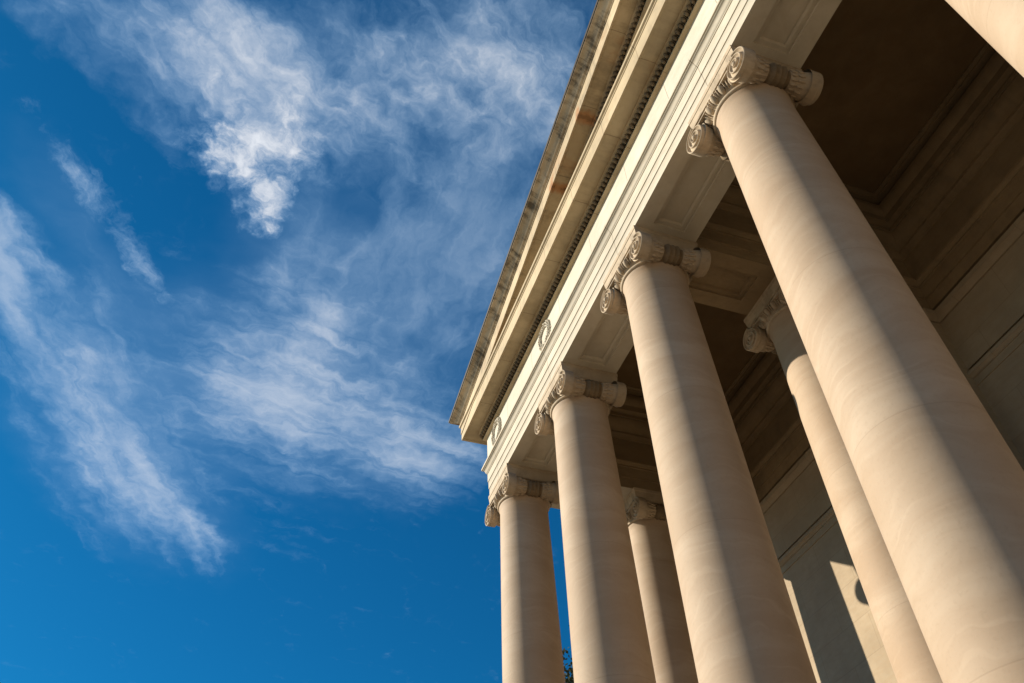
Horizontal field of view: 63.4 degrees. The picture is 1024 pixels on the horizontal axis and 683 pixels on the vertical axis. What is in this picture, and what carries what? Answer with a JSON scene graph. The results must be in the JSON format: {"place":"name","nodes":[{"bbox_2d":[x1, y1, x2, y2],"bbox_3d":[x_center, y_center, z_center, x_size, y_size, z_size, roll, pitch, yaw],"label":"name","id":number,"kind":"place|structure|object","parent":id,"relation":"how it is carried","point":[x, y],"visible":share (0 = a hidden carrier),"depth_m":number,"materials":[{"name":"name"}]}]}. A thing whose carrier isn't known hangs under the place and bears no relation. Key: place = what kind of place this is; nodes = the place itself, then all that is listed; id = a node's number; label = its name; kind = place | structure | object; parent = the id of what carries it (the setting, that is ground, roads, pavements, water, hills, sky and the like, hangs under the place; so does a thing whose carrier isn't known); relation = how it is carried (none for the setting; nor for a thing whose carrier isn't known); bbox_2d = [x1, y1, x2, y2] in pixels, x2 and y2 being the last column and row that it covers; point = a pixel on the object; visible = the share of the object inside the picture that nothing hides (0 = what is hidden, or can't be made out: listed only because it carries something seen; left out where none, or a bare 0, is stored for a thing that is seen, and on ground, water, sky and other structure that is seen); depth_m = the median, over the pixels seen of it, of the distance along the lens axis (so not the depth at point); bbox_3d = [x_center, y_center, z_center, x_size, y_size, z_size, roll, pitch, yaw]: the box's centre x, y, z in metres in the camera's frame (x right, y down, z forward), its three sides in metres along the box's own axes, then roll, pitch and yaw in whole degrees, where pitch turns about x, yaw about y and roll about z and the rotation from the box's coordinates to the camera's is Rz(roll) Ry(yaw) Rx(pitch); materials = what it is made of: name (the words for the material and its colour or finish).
{"place":"outdoors","nodes":[
{"label":"outdoors","id":0,"kind":"place"},
{"bbox_2d":[0,0,596,682],"label":"sky","id":1,"kind":"structure","parent":0,"point":[253,253],"materials":[{"name":"blue"}]},
{"bbox_2d":[450,0,841,508],"bbox_3d":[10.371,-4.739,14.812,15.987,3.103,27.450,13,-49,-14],"label":"entablature","id":2,"kind":"structure","parent":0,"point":[638,164],"depth_m":15.72,"materials":[{"name":"stone"}]},
{"bbox_2d":[449,0,650,434],"bbox_3d":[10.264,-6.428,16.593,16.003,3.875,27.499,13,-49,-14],"label":"pediment","id":3,"kind":"structure","parent":2,"relation":"on","point":[611,32],"depth_m":18.46,"materials":[{"name":"stone"}]},
{"bbox_2d":[608,302,810,502],"bbox_3d":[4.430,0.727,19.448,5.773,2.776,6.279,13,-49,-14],"label":"portico ceiling","id":4,"kind":"structure","parent":2,"relation":"attached to","point":[770,431],"depth_m":20.89,"materials":[{"name":"stone"}]},
{"bbox_2d":[696,0,1023,309],"bbox_3d":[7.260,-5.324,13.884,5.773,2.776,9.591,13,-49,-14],"label":"portico ceiling","id":5,"kind":"structure","parent":2,"relation":"attached to","point":[912,116],"depth_m":16.09,"materials":[{"name":"stone"}]},
{"label":"pavement","id":6,"kind":"structure","parent":0,"visible":0},
{"bbox_2d":[562,625,573,682],"bbox_3d":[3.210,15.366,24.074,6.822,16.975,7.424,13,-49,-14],"label":"tree","id":7,"kind":"object","parent":6,"relation":"on","point":[568,679],"visible":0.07,"depth_m":27.41,"materials":[{"name":"green plant"}]},
{"bbox_3d":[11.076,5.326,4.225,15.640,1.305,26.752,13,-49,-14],"label":"portico floor","id":8,"kind":"structure","parent":6,"relation":"on","visible":0},
{"bbox_2d":[485,463,564,682],"bbox_3d":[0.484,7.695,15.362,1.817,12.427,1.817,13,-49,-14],"label":"ionic column","id":9,"kind":"structure","parent":8,"relation":"on","point":[521,499],"depth_m":17.57,"materials":[{"name":"stone"}]},
{"bbox_2d":[534,361,655,682],"bbox_3d":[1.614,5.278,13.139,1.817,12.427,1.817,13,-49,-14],"label":"ionic column","id":10,"kind":"structure","parent":8,"relation":"on","point":[607,622],"depth_m":14.47,"materials":[{"name":"stone"}]},
{"bbox_2d":[624,487,698,682],"bbox_3d":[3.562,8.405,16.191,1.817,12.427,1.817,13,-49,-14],"label":"ionic column","id":11,"kind":"structure","parent":8,"relation":"on","point":[664,614],"depth_m":18.51,"materials":[{"name":"stone"}]},
{"bbox_2d":[600,225,816,682],"bbox_3d":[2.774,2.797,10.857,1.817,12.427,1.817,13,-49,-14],"label":"ionic column","id":12,"kind":"structure","parent":8,"relation":"on","point":[742,623],"depth_m":11.09,"materials":[{"name":"stone"}]},
{"bbox_2d":[743,275,942,682],"bbox_3d":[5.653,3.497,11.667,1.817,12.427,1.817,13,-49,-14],"label":"ionic column","id":13,"kind":"structure","parent":8,"relation":"on","point":[769,321],"depth_m":12.55,"materials":[{"name":"stone"}]},
{"bbox_2d":[689,246,922,314],"bbox_3d":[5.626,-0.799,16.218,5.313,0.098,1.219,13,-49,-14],"label":"ceiling beam","id":14,"kind":"structure","parent":13,"relation":"on","point":[732,283],"depth_m":15.87,"materials":[{"name":"stone"}]},
{"bbox_2d":[686,45,1023,682],"bbox_3d":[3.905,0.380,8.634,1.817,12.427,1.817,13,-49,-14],"label":"ionic column","id":15,"kind":"structure","parent":8,"relation":"on","point":[938,469],"depth_m":7.93,"materials":[{"name":"stone"}]},
{"bbox_2d":[760,212,1023,682],"bbox_3d":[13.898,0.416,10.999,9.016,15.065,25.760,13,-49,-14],"label":"wall","id":16,"kind":"structure","parent":8,"relation":"on","point":[976,317],"depth_m":16.29,"materials":[{"name":"stone"}]},
{"bbox_2d":[945,0,1023,76],"bbox_3d":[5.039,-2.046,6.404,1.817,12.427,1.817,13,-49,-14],"label":"ionic column","id":17,"kind":"structure","parent":8,"relation":"on","point":[997,26],"depth_m":7.48,"materials":[{"name":"stone"}]}
]}

